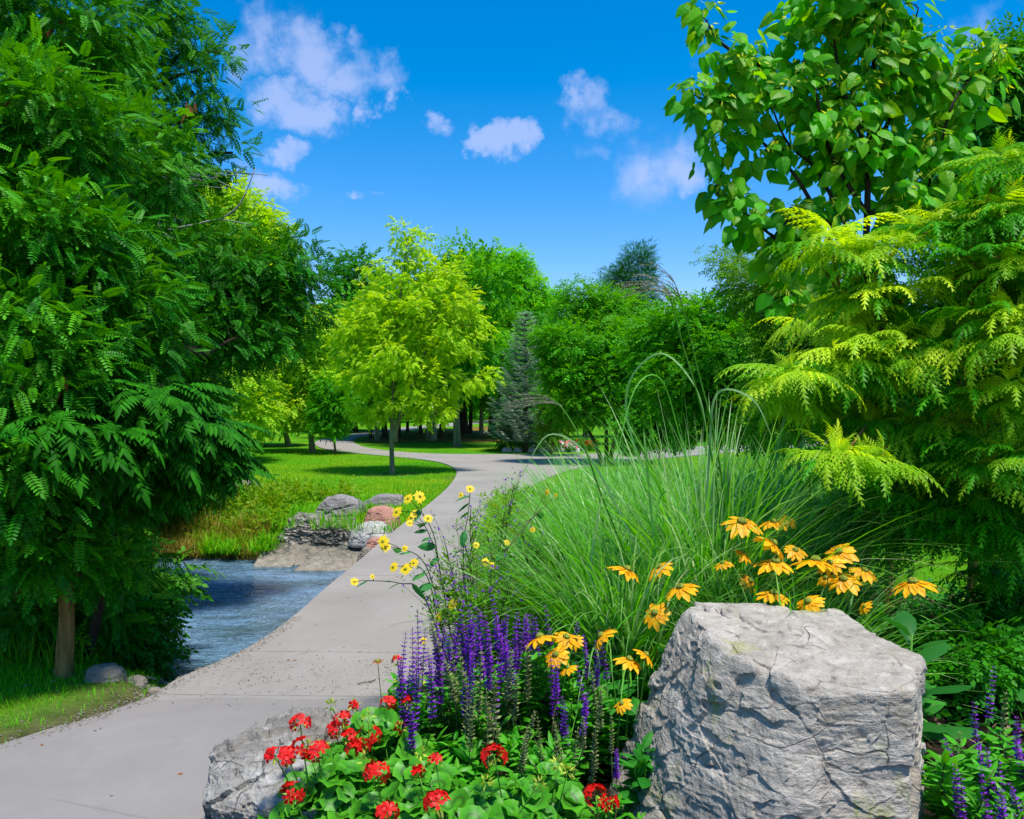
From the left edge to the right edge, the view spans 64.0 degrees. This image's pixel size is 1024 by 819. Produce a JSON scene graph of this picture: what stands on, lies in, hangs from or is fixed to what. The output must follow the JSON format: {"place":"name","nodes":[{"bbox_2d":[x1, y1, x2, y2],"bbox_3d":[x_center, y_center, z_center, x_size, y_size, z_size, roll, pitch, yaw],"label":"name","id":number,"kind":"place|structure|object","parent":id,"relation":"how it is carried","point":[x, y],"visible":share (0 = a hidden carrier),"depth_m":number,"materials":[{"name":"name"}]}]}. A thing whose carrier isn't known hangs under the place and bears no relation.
{"place":"outdoors","nodes":[
{"label":"outdoors","id":0,"kind":"place"},
{"bbox_2d":[153,556,344,686],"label":"stream water","id":1,"kind":"structure","parent":0,"point":[248,605],"depth_m":8.53,"materials":[{"name":"liquid"}]},
{"bbox_2d":[253,543,309,566],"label":"slab","id":2,"kind":"structure","parent":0,"point":[282,556],"depth_m":10.63,"materials":[{"name":"stone"}]},
{"bbox_2d":[294,545,362,570],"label":"slab","id":3,"kind":"structure","parent":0,"point":[340,558],"depth_m":10.41,"materials":[{"name":"stone"}]},
{"bbox_2d":[348,521,392,547],"bbox_3d":[-1.853,1.641,10.805,0.612,0.338,0.451,0,1,0],"label":"rock","id":4,"kind":"object","parent":3,"relation":"on","point":[359,538],"visible":0.59,"depth_m":10.65,"materials":[{"name":"stone"}]},
{"bbox_2d":[212,449,480,520],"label":"lawn grass","id":5,"kind":"structure","parent":0,"point":[379,491],"depth_m":18.36,"materials":[{"name":"plant"}]},
{"bbox_2d":[0,420,838,818],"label":"concrete path","id":6,"kind":"structure","parent":0,"point":[136,760],"depth_m":4.53,"materials":[{"name":"concrete"}]},
{"bbox_2d":[361,426,507,442],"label":"grove floor","id":7,"kind":"structure","parent":0,"point":[418,437],"depth_m":35.47,"materials":[{"name":"green plant"}]},
{"bbox_2d":[317,285,381,437],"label":"grove tree","id":8,"kind":"object","parent":7,"relation":"on","point":[340,304],"visible":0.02,"depth_m":34.88,"materials":[{"name":"green plant"}]},
{"bbox_2d":[328,269,405,440],"bbox_3d":[-5.435,-2.103,33.542,4.161,6.994,5.508,0,1,-31],"label":"grove tree","id":9,"kind":"object","parent":7,"relation":"on","point":[376,434],"visible":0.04,"depth_m":32.70,"materials":[{"name":"green plant"}]},
{"bbox_2d":[334,278,521,440],"bbox_3d":[-3.474,-2.230,33.959,8.322,7.248,11.017,0,1,-15],"label":"grove tree","id":10,"kind":"object","parent":7,"relation":"on","point":[430,436],"visible":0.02,"depth_m":33.12,"materials":[{"name":"green plant"}]},
{"bbox_2d":[425,226,502,432],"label":"park tree","id":11,"kind":"object","parent":7,"relation":"on","point":[462,252],"visible":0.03,"depth_m":41.35,"materials":[{"name":"green plant"}]},
{"bbox_2d":[469,293,543,437],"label":"park tree","id":12,"kind":"object","parent":7,"relation":"on","point":[507,322],"visible":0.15,"depth_m":35.22,"materials":[{"name":"green plant"}]},
{"bbox_2d":[462,295,559,420],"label":"grove tree","id":13,"kind":"object","parent":7,"relation":"on","point":[540,318],"depth_m":37.11,"materials":[{"name":"green plant"}]},
{"bbox_2d":[467,235,572,414],"bbox_3d":[0.071,-3.482,40.069,6.386,9.737,4.207,0,1,-12],"label":"park tree","id":14,"kind":"object","parent":7,"relation":"on","point":[542,298],"visible":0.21,"depth_m":39.21,"materials":[{"name":"green plant"}]},
{"bbox_2d":[0,410,996,743],"bbox_3d":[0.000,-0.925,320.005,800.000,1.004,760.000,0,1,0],"label":"lawn","id":15,"kind":"structure","parent":0,"point":[70,706],"depth_m":14.24,"materials":[{"name":"plant"}]},
{"bbox_2d":[0,615,138,670],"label":"bank weeds","id":16,"kind":"object","parent":15,"relation":"on","point":[21,653],"visible":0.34,"depth_m":5.09,"materials":[{"name":"green plant"}]},
{"bbox_2d":[0,656,169,742],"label":"turf grass","id":17,"kind":"structure","parent":15,"relation":"on","point":[69,679],"depth_m":4.61,"materials":[{"name":"plant"}]},
{"bbox_2d":[83,663,126,682],"bbox_3d":[-2.357,1.537,4.725,0.226,0.138,0.173,0,1,0],"label":"stone","id":18,"kind":"object","parent":15,"relation":"on","point":[96,673],"visible":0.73,"depth_m":4.68,"materials":[{"name":"stone"}]},
{"bbox_2d":[0,0,224,678],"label":"locust tree","id":19,"kind":"object","parent":15,"relation":"on","point":[69,331],"visible":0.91,"depth_m":4.87,"materials":[{"name":"green plant"}]},
{"bbox_2d":[1,524,225,685],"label":"bank shrub","id":20,"kind":"object","parent":15,"relation":"on","point":[161,652],"visible":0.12,"depth_m":6.12,"materials":[{"name":"green plant"}]},
{"bbox_2d":[0,373,278,665],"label":"ailanthus tree","id":21,"kind":"object","parent":15,"relation":"on","point":[174,447],"visible":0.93,"depth_m":4.61,"materials":[{"name":"green plant"}]},
{"bbox_2d":[0,616,301,750],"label":"verge gravel","id":22,"kind":"structure","parent":15,"relation":"on","point":[131,702],"depth_m":4.34,"materials":[{"name":"gravel"}]},
{"bbox_2d":[148,533,197,558],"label":"grass tussock","id":23,"kind":"object","parent":15,"relation":"on","point":[177,548],"depth_m":10.82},
{"bbox_2d":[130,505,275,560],"bbox_3d":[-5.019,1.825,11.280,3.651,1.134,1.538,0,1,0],"label":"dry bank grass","id":24,"kind":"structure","parent":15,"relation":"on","point":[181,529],"depth_m":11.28,"materials":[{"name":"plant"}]},
{"bbox_2d":[124,378,281,532],"bbox_3d":[-5.915,0.572,10.942,3.656,3.978,5.377,0,1,24],"label":"bank shrub","id":25,"kind":"object","parent":15,"relation":"on","point":[209,501],"depth_m":11.95,"materials":[{"name":"green plant"}]},
{"bbox_2d":[145,501,267,558],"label":"bank grass","id":26,"kind":"structure","parent":15,"relation":"on","point":[217,554],"depth_m":11.27,"materials":[{"name":"green plant"}]},
{"bbox_2d":[68,0,352,414],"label":"locust tree","id":27,"kind":"object","parent":15,"relation":"on","point":[243,304],"visible":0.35,"depth_m":7.93,"materials":[{"name":"green plant"}]},
{"bbox_2d":[187,529,245,557],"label":"grass tussock","id":28,"kind":"object","parent":15,"relation":"on","point":[209,547],"depth_m":10.85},
{"bbox_2d":[181,165,303,451],"bbox_3d":[-7.510,-2.399,21.330,4.352,7.899,3.660,0,1,0],"label":"lawn tree","id":29,"kind":"object","parent":15,"relation":"on","point":[262,401],"visible":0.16,"depth_m":20.85,"materials":[{"name":"green plant"}]},
{"bbox_2d":[133,474,366,539],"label":"bank weeds","id":30,"kind":"object","parent":15,"relation":"on","point":[274,498],"visible":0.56,"depth_m":12.31,"materials":[{"name":"green plant"}]},
{"bbox_2d":[215,520,286,554],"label":"grass tussock","id":31,"kind":"object","parent":15,"relation":"on","point":[264,543],"depth_m":10.73,"materials":[{"name":"plant"}]},
{"bbox_2d":[246,302,350,452],"bbox_3d":[-6.791,-0.952,25.836,3.582,4.945,3.165,0,1,-17],"label":"lawn tree","id":32,"kind":"object","parent":15,"relation":"on","point":[296,398],"visible":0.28,"depth_m":25.28,"materials":[{"name":"green plant"}]},
{"bbox_2d":[294,545,328,565],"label":"slab","id":33,"kind":"structure","parent":15,"relation":"on","point":[304,554],"depth_m":10.69,"materials":[{"name":"stone"}]},
{"bbox_2d":[276,512,358,546],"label":"rubble block","id":34,"kind":"structure","parent":15,"relation":"on","point":[305,533],"depth_m":10.99,"materials":[{"name":"stone"}]},
{"bbox_2d":[299,364,367,454],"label":"sapling tree","id":35,"kind":"object","parent":15,"relation":"on","point":[332,419],"visible":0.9,"depth_m":24.56,"materials":[{"name":"green plant"}]},
{"bbox_2d":[314,494,365,520],"bbox_3d":[-2.613,1.540,12.207,0.925,0.564,0.601,0,1,0],"label":"rock","id":36,"kind":"object","parent":15,"relation":"on","point":[328,503],"visible":0.54,"depth_m":12.03,"materials":[{"name":"grey stone"}]},
{"bbox_2d":[269,478,424,533],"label":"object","id":37,"kind":"object","parent":15,"relation":"on","point":[341,523],"visible":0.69,"depth_m":10.80,"materials":[{"name":"plant"}]},
{"bbox_2d":[304,240,393,431],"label":"park tree","id":38,"kind":"object","parent":15,"relation":"on","point":[348,267],"visible":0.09,"depth_m":43.45,"materials":[{"name":"green plant"}]},
{"bbox_2d":[364,505,400,530],"bbox_3d":[-1.864,1.553,11.702,0.525,0.358,0.376,0,1,0],"label":"rock","id":39,"kind":"object","parent":15,"relation":"on","point":[383,513],"visible":0.46,"depth_m":11.58,"materials":[{"name":"pink stone"}]},
{"bbox_2d":[320,215,506,473],"bbox_3d":[-2.206,-1.364,18.244,4.172,5.888,2.954,0,1,0],"label":"maple tree","id":40,"kind":"object","parent":15,"relation":"on","point":[444,340],"visible":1,"depth_m":18.01,"materials":[{"name":"green plant"}]},
{"bbox_2d":[384,238,542,446],"bbox_3d":[-1.800,-2.156,28.949,4.941,7.194,6.541,0,1,-41],"label":"grove tree","id":41,"kind":"object","parent":15,"relation":"on","point":[489,257],"visible":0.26,"depth_m":27.71,"materials":[{"name":"green plant"}]},
{"bbox_2d":[484,405,544,449],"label":"yew shrub","id":42,"kind":"object","parent":15,"relation":"on","point":[502,445],"visible":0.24,"depth_m":27.29,"materials":[{"name":"green plant"}]},
{"bbox_2d":[484,310,548,451],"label":"blue spruce","id":43,"kind":"object","parent":15,"relation":"on","point":[524,384],"visible":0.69,"depth_m":25.90,"materials":[{"name":"green plant"}]},
{"bbox_2d":[524,340,589,455],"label":"serviceberry shrub","id":44,"kind":"object","parent":15,"relation":"on","point":[541,430],"visible":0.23,"depth_m":23.89,"materials":[{"name":"green plant"}]},
{"bbox_2d":[522,311,669,463],"bbox_3d":[2.453,-0.486,20.985,4.458,4.126,3.015,0,1,0],"label":"serviceberry shrub","id":45,"kind":"object","parent":15,"relation":"on","point":[574,383],"visible":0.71,"depth_m":20.58,"materials":[{"name":"green plant"}]},
{"bbox_2d":[542,271,654,438],"bbox_3d":[3.211,-1.811,29.926,4.402,6.584,3.135,0,1,0],"label":"park tree","id":46,"kind":"object","parent":15,"relation":"on","point":[585,305],"visible":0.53,"depth_m":29.47,"materials":[{"name":"green plant"}]},
{"bbox_2d":[592,236,669,320],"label":"pine tree","id":47,"kind":"object","parent":15,"relation":"on","point":[619,275],"visible":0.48,"depth_m":35.60,"materials":[{"name":"green plant"}]},
{"bbox_2d":[602,389,698,469],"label":"viburnum shrub","id":48,"kind":"object","parent":15,"relation":"on","point":[635,417],"visible":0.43,"depth_m":17.23,"materials":[{"name":"green plant"}]},
{"bbox_2d":[602,284,808,494],"bbox_3d":[3.535,-0.351,14.758,3.574,3.956,3.671,0,1,0],"label":"viburnum shrub","id":49,"kind":"object","parent":15,"relation":"on","point":[710,340],"visible":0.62,"depth_m":14.32,"materials":[{"name":"green plant"}]},
{"bbox_2d":[688,233,859,487],"bbox_3d":[3.962,-0.605,12.184,2.878,4.484,2.063,0,1,36],"label":"willow shrub","id":50,"kind":"object","parent":15,"relation":"on","point":[743,295],"visible":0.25,"depth_m":12.07,"materials":[{"name":"green plant"}]},
{"bbox_2d":[663,0,1023,578],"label":"heart leaved tree","id":51,"kind":"object","parent":15,"relation":"on","point":[909,70],"visible":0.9,"depth_m":7.24,"materials":[{"name":"green plant"}]},
{"bbox_2d":[782,251,1023,508],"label":"hedge shrub","id":52,"kind":"object","parent":15,"relation":"on","point":[941,305],"visible":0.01,"depth_m":10.88,"materials":[{"name":"green plant"}]},
{"bbox_2d":[892,10,1023,498],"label":"leaved tree","id":53,"kind":"object","parent":15,"relation":"on","point":[1015,122],"visible":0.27,"depth_m":9.63,"materials":[{"name":"green plant"}]},
{"bbox_2d":[0,0,1023,322],"label":"sky","id":54,"kind":"structure","parent":0,"point":[543,125],"materials":[{"name":"blue"}]},
{"bbox_2d":[443,585,1023,818],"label":"flower bed ground","id":55,"kind":"structure","parent":0,"point":[939,749],"depth_m":3.81,"materials":[{"name":"soil"}]},
{"bbox_2d":[202,706,342,818],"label":"boulder","id":56,"kind":"object","parent":55,"relation":"on","point":[245,780],"visible":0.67,"depth_m":2.83,"materials":[{"name":"stone"}]},
{"bbox_2d":[258,713,387,818],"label":"geranium","id":57,"kind":"object","parent":55,"relation":"on","point":[334,769],"visible":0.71,"depth_m":2.63,"materials":[{"name":"green plant"}]},
{"bbox_2d":[325,697,433,773],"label":"geranium","id":58,"kind":"object","parent":55,"relation":"on","point":[377,725],"visible":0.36,"depth_m":2.96,"materials":[{"name":"green plant"}]},
{"bbox_2d":[350,535,454,686],"bbox_3d":[-0.479,1.067,3.985,0.166,0.934,0.635,1,1,43],"label":"yellow sunflower","id":59,"kind":"object","parent":55,"relation":"on","point":[383,541],"visible":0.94,"depth_m":3.93,"materials":[{"name":"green plant"}]},
{"bbox_2d":[342,697,479,818],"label":"geranium","id":60,"kind":"object","parent":55,"relation":"on","point":[400,795],"visible":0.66,"depth_m":2.57,"materials":[{"name":"green plant"}]},
{"bbox_2d":[376,609,453,761],"bbox_3d":[-0.378,1.174,3.192,0.323,0.736,0.540,0,1,0],"label":"violet salvia","id":61,"kind":"object","parent":55,"relation":"on","point":[416,712],"visible":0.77,"depth_m":3.21,"materials":[{"name":"purple plant"}]},
{"bbox_2d":[379,654,452,761],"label":"geranium","id":62,"kind":"object","parent":55,"relation":"on","point":[392,700],"visible":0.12,"depth_m":3.30,"materials":[{"name":"green plant"}]},
{"bbox_2d":[392,491,458,680],"bbox_3d":[-0.382,0.964,4.177,0.177,1.136,0.507,0,1,33],"label":"yellow sunflower","id":63,"kind":"object","parent":55,"relation":"on","point":[419,497],"visible":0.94,"depth_m":4.04,"materials":[{"name":"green plant"}]},
{"bbox_2d":[397,510,489,672],"bbox_3d":[-0.305,1.019,4.230,0.413,1.027,0.753,0,1,19],"label":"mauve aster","id":64,"kind":"object","parent":55,"relation":"on","point":[450,581],"visible":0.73,"depth_m":4.22,"materials":[{"name":"green plant"}]},
{"bbox_2d":[420,604,501,770],"bbox_3d":[-0.154,1.175,3.275,0.331,0.733,0.572,0,1,-18],"label":"violet salvia","id":65,"kind":"object","parent":55,"relation":"on","point":[455,717],"visible":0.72,"depth_m":3.28,"materials":[{"name":"purple plant"}]},
{"bbox_2d":[410,752,547,818],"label":"geranium","id":66,"kind":"object","parent":55,"relation":"on","point":[465,801],"visible":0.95,"depth_m":2.50,"materials":[{"name":"green plant"}]},
{"bbox_2d":[419,680,539,795],"bbox_3d":[-0.105,1.269,3.010,0.484,0.550,0.387,0,1,0],"label":"violet salvia","id":67,"kind":"object","parent":55,"relation":"on","point":[471,771],"visible":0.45,"depth_m":2.97,"materials":[{"name":"green plant"}]},
{"bbox_2d":[425,545,538,685],"bbox_3d":[-0.123,1.118,4.036,0.699,0.831,0.427,0,1,-42],"label":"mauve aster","id":68,"kind":"object","parent":55,"relation":"on","point":[450,618],"visible":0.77,"depth_m":4.06,"materials":[{"name":"green plant"}]},
{"bbox_2d":[420,485,557,664],"bbox_3d":[-0.189,0.965,4.292,0.300,1.132,1.055,0,1,39],"label":"yellow sunflower","id":69,"kind":"object","parent":55,"relation":"on","point":[464,534],"visible":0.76,"depth_m":4.31,"materials":[{"name":"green plant"}]},
{"bbox_2d":[451,466,542,606],"bbox_3d":[-0.109,0.923,4.761,0.519,1.208,0.761,0,1,35],"label":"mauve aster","id":70,"kind":"object","parent":55,"relation":"on","point":[507,515],"visible":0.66,"depth_m":4.76,"materials":[{"name":"green plant"}]},
{"bbox_2d":[462,593,544,775],"bbox_3d":[-0.111,1.177,3.303,0.386,0.728,0.786,0,1,21],"label":"violet salvia","id":71,"kind":"object","parent":55,"relation":"on","point":[502,701],"visible":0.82,"depth_m":3.40,"materials":[{"name":"purple plant"}]},
{"bbox_2d":[480,743,590,818],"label":"geranium","id":72,"kind":"object","parent":55,"relation":"on","point":[565,799],"visible":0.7,"depth_m":2.62,"materials":[{"name":"green plant"}]},
{"bbox_2d":[407,473,663,698],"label":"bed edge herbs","id":73,"kind":"object","parent":55,"relation":"on","point":[492,502],"visible":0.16,"depth_m":5.37,"materials":[{"name":"green plant"}]},
{"bbox_2d":[501,526,576,597],"bbox_3d":[0.145,1.065,4.631,0.423,0.928,0.694,0,1,-25],"label":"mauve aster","id":74,"kind":"object","parent":55,"relation":"on","point":[536,552],"visible":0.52,"depth_m":4.60,"materials":[{"name":"green plant"}]},
{"bbox_2d":[499,665,599,794],"bbox_3d":[0.129,1.257,3.013,0.370,0.574,0.445,0,1,0],"label":"violet salvia","id":75,"kind":"object","parent":55,"relation":"on","point":[567,753],"visible":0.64,"depth_m":2.93,"materials":[{"name":"green plant"}]},
{"bbox_2d":[508,604,592,747],"bbox_3d":[0.166,1.210,3.448,0.398,0.658,0.739,0,1,0],"label":"violet salvia","id":76,"kind":"object","parent":55,"relation":"on","point":[542,718],"visible":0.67,"depth_m":3.50,"materials":[{"name":"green plant"}]},
{"bbox_2d":[524,631,583,742],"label":"coneflower","id":77,"kind":"object","parent":55,"relation":"on","point":[558,652],"visible":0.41,"depth_m":3.43,"materials":[{"name":"yellow plant"}]},
{"bbox_2d":[507,459,617,505],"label":"ornamental grass","id":78,"kind":"object","parent":55,"relation":"on","point":[557,485],"depth_m":10.22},
{"bbox_2d":[551,621,625,781],"bbox_3d":[0.302,1.225,3.348,0.318,0.631,0.430,0,1,25],"label":"violet salvia","id":79,"kind":"object","parent":55,"relation":"on","point":[595,713],"visible":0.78,"depth_m":3.32,"materials":[{"name":"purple plant"}]},
{"bbox_2d":[375,393,817,763],"bbox_3d":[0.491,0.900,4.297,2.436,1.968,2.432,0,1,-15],"label":"ornamental grass","id":80,"kind":"object","parent":55,"relation":"on","point":[607,609],"depth_m":4.07,"materials":[{"name":"plant"}]},
{"bbox_2d":[583,783,619,818],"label":"geranium","id":81,"kind":"object","parent":55,"relation":"on","point":[589,788],"visible":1,"depth_m":2.46,"materials":[{"name":"red plant"}]},
{"bbox_2d":[579,628,652,775],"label":"coneflower","id":82,"kind":"object","parent":55,"relation":"on","point":[625,709],"visible":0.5,"depth_m":3.33,"materials":[{"name":"yellow plant"}]},
{"bbox_2d":[587,716,645,818],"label":"violet salvia","id":83,"kind":"object","parent":55,"relation":"on","point":[601,813],"visible":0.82,"depth_m":2.84,"materials":[{"name":"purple plant"}]},
{"bbox_2d":[507,430,753,535],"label":"ornamental grass","id":84,"kind":"object","parent":55,"relation":"on","point":[588,488],"depth_m":7.30,"materials":[{"name":"plant"}]},
{"bbox_2d":[608,731,658,818],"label":"leafy plant","id":85,"kind":"object","parent":55,"relation":"on","point":[638,765],"visible":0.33,"depth_m":2.97,"materials":[{"name":"green plant"}]},
{"bbox_2d":[569,560,733,701],"bbox_3d":[0.625,1.124,3.822,0.792,0.824,0.483,0,1,15],"label":"coneflower","id":86,"kind":"object","parent":55,"relation":"on","point":[659,613],"visible":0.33,"depth_m":3.79,"materials":[{"name":"yellow plant"}]},
{"bbox_2d":[608,583,700,701],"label":"coneflower","id":87,"kind":"object","parent":55,"relation":"on","point":[682,590],"visible":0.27,"depth_m":3.66,"materials":[{"name":"yellow plant"}]},
{"bbox_2d":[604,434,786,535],"bbox_3d":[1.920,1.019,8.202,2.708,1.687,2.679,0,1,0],"label":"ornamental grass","id":88,"kind":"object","parent":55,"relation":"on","point":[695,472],"depth_m":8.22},
{"bbox_2d":[423,583,1023,781],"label":"mulch chips","id":89,"kind":"object","parent":55,"relation":"on","point":[968,743],"visible":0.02,"depth_m":3.93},
{"bbox_2d":[717,515,796,604],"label":"coneflower","id":90,"kind":"object","parent":55,"relation":"on","point":[744,525],"visible":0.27,"depth_m":4.01,"materials":[{"name":"yellow plant"}]},
{"bbox_2d":[502,261,1022,697],"bbox_3d":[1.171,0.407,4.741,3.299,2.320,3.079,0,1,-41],"label":"ornamental grass","id":91,"kind":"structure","parent":55,"relation":"on","point":[708,492],"depth_m":4.35,"materials":[{"name":"plant"}]},
{"bbox_2d":[609,602,927,818],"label":"boulder","id":92,"kind":"object","parent":55,"relation":"on","point":[749,711],"visible":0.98,"depth_m":2.68,"materials":[{"name":"stone"}]},
{"bbox_2d":[753,536,835,610],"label":"coneflower","id":93,"kind":"object","parent":55,"relation":"on","point":[771,595],"visible":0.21,"depth_m":3.79,"materials":[{"name":"yellow plant"}]},
{"bbox_2d":[611,524,1018,754],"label":"ornamental grass","id":94,"kind":"object","parent":55,"relation":"on","point":[875,630],"depth_m":3.93,"materials":[{"name":"plant"}]},
{"bbox_2d":[797,543,858,610],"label":"coneflower","id":95,"kind":"object","parent":55,"relation":"on","point":[837,559],"visible":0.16,"depth_m":3.79,"materials":[{"name":"yellow plant"}]},
{"bbox_2d":[817,567,877,623],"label":"coneflower","id":96,"kind":"object","parent":55,"relation":"on","point":[839,580],"visible":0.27,"depth_m":3.86,"materials":[{"name":"yellow plant"}]},
{"bbox_2d":[714,207,993,607],"bbox_3d":[2.151,0.262,5.030,1.485,2.791,2.653,0,1,29],"label":"cut leaf sumac","id":97,"kind":"object","parent":55,"relation":"on","point":[860,311],"visible":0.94,"depth_m":4.53,"materials":[{"name":"green plant"}]},
{"bbox_2d":[892,577,947,730],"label":"coneflower","id":98,"kind":"object","parent":55,"relation":"on","point":[914,585],"visible":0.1,"depth_m":3.71,"materials":[{"name":"yellow plant"}]},
{"bbox_2d":[882,610,978,739],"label":"paddle leaved plant","id":99,"kind":"object","parent":55,"relation":"on","point":[905,622],"visible":0.42,"depth_m":3.35,"materials":[{"name":"green plant"}]},
{"bbox_2d":[838,569,1023,757],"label":"shaded groundcover","id":100,"kind":"object","parent":55,"relation":"on","point":[964,712],"visible":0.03,"depth_m":4.07,"materials":[{"name":"green plant"}]},
{"bbox_2d":[847,127,1023,609],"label":"cut leaf sumac","id":101,"kind":"object","parent":55,"relation":"on","point":[995,459],"visible":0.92,"depth_m":4.33,"materials":[{"name":"green plant"}]},
{"bbox_2d":[872,599,1023,724],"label":"shade shrub","id":102,"kind":"object","parent":55,"relation":"on","point":[1002,657],"visible":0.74,"depth_m":4.01,"materials":[{"name":"green plant"}]},
{"bbox_2d":[919,702,1023,818],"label":"violet salvia","id":103,"kind":"object","parent":55,"relation":"on","point":[954,788],"visible":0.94,"depth_m":2.68,"materials":[{"name":"green plant"}]},
{"bbox_2d":[931,550,1023,648],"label":"shade shrub","id":104,"kind":"object","parent":55,"relation":"on","point":[998,609],"visible":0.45,"depth_m":4.79,"materials":[{"name":"green plant"}]},
{"bbox_2d":[940,665,1023,818],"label":"violet salvia","id":105,"kind":"object","parent":55,"relation":"on","point":[990,738],"visible":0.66,"depth_m":2.83,"materials":[{"name":"green plant"}]},
{"bbox_2d":[986,790,1023,818],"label":"violet salvia","id":106,"kind":"object","parent":55,"relation":"on","point":[1009,805],"visible":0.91,"depth_m":2.55,"materials":[{"name":"green plant"}]},
{"bbox_2d":[576,464,978,600],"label":"lawn grass","id":107,"kind":"structure","parent":0,"point":[926,574],"depth_m":8.35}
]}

